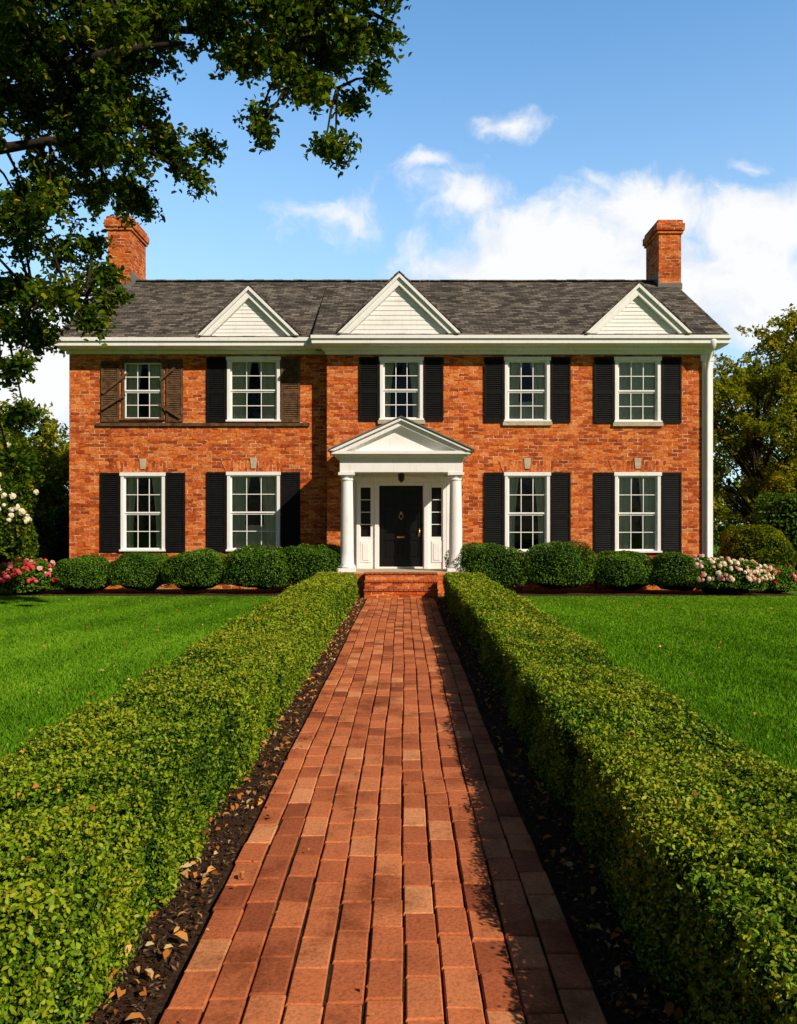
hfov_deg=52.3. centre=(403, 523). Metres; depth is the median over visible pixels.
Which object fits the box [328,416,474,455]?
portico roof
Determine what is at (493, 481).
black shutters
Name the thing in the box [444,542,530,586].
boxwood shrub
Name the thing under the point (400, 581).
step treads
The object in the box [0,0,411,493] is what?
shade tree
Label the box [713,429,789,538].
background trees
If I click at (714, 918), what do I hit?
boxwood hedge
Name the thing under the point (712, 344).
downspout
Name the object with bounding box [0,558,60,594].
red flower bush
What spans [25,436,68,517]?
garden tree
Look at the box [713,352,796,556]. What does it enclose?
garden tree
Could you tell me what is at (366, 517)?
sidelight glass
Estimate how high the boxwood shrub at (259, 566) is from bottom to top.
1.174 m
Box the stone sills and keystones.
[139,420,662,468]
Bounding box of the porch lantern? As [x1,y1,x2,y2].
[398,473,404,481]
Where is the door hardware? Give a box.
[397,512,420,537]
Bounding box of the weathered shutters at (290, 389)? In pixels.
[96,357,309,425]
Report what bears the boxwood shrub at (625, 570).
on the mulch bed
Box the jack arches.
[115,461,665,471]
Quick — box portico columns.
[338,472,464,571]
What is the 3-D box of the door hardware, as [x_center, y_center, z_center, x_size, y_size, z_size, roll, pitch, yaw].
[0.138,0.025,21.884,0.635,0.710,0.079,0,0,0]
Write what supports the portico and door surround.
on the porch floor
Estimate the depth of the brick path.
4.00 m
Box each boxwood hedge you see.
[0,571,359,1023]
[442,571,796,1023]
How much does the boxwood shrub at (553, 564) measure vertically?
1.248 m
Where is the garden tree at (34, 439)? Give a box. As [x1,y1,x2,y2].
[0,393,68,512]
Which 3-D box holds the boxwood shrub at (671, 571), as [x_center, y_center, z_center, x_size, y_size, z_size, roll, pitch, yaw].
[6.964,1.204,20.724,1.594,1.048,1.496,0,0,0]
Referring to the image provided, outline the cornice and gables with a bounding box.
[54,273,731,556]
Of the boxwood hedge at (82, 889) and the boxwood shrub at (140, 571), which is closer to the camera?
the boxwood hedge at (82, 889)
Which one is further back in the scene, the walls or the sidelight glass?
the walls
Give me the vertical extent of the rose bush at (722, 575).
1.040 m
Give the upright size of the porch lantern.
0.430 m
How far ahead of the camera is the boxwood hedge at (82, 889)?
3.93 m
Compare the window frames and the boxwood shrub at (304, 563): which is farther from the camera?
the window frames
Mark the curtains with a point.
(239, 483)
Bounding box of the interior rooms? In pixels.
[133,362,641,548]
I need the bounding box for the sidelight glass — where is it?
[361,488,440,536]
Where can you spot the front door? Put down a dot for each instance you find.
(394, 502)
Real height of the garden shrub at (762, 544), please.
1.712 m
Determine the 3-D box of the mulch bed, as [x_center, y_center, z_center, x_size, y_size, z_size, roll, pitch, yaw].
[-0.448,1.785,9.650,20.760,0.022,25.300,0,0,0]
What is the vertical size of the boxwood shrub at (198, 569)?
1.122 m
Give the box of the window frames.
[119,356,661,552]
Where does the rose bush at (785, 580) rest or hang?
on the mulch bed
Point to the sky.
(514, 139)
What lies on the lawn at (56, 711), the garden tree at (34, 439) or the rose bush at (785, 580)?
the garden tree at (34, 439)
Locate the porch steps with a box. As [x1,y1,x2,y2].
[339,573,444,598]
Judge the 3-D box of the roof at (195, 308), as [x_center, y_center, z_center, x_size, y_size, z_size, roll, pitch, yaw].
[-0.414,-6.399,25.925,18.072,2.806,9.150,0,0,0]
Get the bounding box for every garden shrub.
[17,515,57,560]
[43,502,68,562]
[715,523,796,568]
[751,491,796,570]
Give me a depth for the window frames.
22.05 m
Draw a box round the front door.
[379,486,422,566]
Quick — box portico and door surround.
[329,418,472,568]
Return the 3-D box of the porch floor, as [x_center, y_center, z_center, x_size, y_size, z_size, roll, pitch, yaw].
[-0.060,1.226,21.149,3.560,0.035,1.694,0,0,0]
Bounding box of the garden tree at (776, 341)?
[713,303,796,526]
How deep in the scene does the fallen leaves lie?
4.16 m
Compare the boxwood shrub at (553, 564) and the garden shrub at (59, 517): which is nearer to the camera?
the boxwood shrub at (553, 564)
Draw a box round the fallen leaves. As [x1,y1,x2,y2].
[0,591,795,1023]
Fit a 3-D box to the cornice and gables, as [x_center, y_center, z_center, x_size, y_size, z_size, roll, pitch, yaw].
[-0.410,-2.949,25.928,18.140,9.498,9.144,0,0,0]
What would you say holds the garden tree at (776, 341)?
on the lawn at (56, 711)
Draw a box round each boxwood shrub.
[52,555,114,593]
[104,551,168,590]
[160,548,229,590]
[217,544,291,588]
[280,543,342,586]
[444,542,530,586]
[521,540,597,588]
[589,550,655,590]
[648,551,703,590]
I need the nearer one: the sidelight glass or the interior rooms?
the sidelight glass
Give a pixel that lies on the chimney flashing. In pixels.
(655, 277)
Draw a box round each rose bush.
[686,554,777,593]
[754,564,796,592]
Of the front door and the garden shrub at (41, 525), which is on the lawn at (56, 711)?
the garden shrub at (41, 525)
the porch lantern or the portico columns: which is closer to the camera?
the portico columns
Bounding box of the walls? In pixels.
[69,216,701,589]
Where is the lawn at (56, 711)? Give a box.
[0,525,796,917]
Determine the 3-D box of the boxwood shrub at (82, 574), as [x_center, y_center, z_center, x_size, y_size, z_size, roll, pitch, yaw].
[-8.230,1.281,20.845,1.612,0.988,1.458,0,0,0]
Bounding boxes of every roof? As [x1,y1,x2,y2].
[57,271,728,336]
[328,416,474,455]
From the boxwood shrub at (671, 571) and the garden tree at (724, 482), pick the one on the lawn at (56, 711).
the garden tree at (724, 482)
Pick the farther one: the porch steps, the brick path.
the porch steps
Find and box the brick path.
[158,597,607,1023]
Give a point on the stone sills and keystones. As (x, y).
(527, 462)
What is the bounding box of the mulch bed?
[0,589,796,1023]
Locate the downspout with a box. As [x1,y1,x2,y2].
[706,338,716,556]
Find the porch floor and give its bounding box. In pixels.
[333,569,464,572]
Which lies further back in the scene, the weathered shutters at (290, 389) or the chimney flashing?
the chimney flashing
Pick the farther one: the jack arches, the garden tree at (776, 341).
the garden tree at (776, 341)
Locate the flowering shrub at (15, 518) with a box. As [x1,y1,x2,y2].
[0,422,44,576]
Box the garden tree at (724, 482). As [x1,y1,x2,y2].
[713,459,736,528]
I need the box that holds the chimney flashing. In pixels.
[107,271,681,289]
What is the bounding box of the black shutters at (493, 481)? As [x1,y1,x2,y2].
[100,357,681,552]
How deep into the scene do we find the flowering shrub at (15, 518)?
21.98 m
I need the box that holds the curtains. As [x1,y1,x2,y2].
[126,362,654,548]
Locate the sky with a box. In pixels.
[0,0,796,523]
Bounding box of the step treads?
[363,572,438,590]

